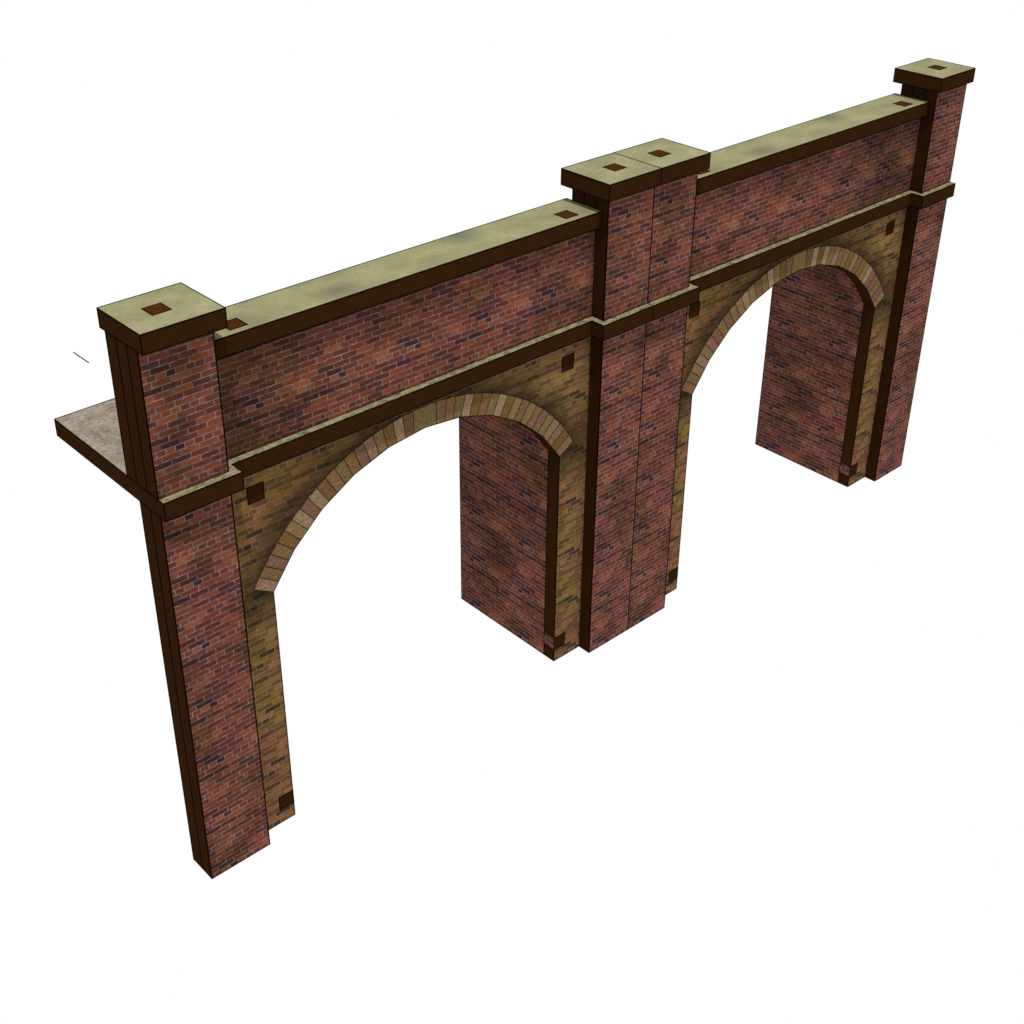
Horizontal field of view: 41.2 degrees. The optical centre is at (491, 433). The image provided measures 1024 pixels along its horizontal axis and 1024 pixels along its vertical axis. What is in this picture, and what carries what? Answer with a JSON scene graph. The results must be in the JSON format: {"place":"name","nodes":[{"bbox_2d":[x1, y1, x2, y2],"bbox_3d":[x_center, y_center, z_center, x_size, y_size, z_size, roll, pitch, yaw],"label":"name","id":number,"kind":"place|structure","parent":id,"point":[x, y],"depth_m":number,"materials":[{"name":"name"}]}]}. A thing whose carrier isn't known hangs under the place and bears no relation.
{"place":"outdoors","nodes":[
{"label":"outdoors","id":0,"kind":"place"},
{"bbox_2d":[54,152,661,878],"bbox_3d":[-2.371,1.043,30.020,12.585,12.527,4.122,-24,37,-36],"label":"viaduct arch","id":1,"kind":"structure","parent":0,"point":[234,448],"depth_m":27.26,"materials":[{"name":"red brick"}]},
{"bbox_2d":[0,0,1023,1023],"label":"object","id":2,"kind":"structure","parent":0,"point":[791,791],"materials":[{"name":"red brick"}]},
{"bbox_2d":[614,58,975,628],"bbox_3d":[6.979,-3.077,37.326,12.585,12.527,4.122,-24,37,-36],"label":"viaduct arch","id":3,"kind":"structure","parent":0,"point":[827,228],"depth_m":35.89,"materials":[{"name":"red brick"}]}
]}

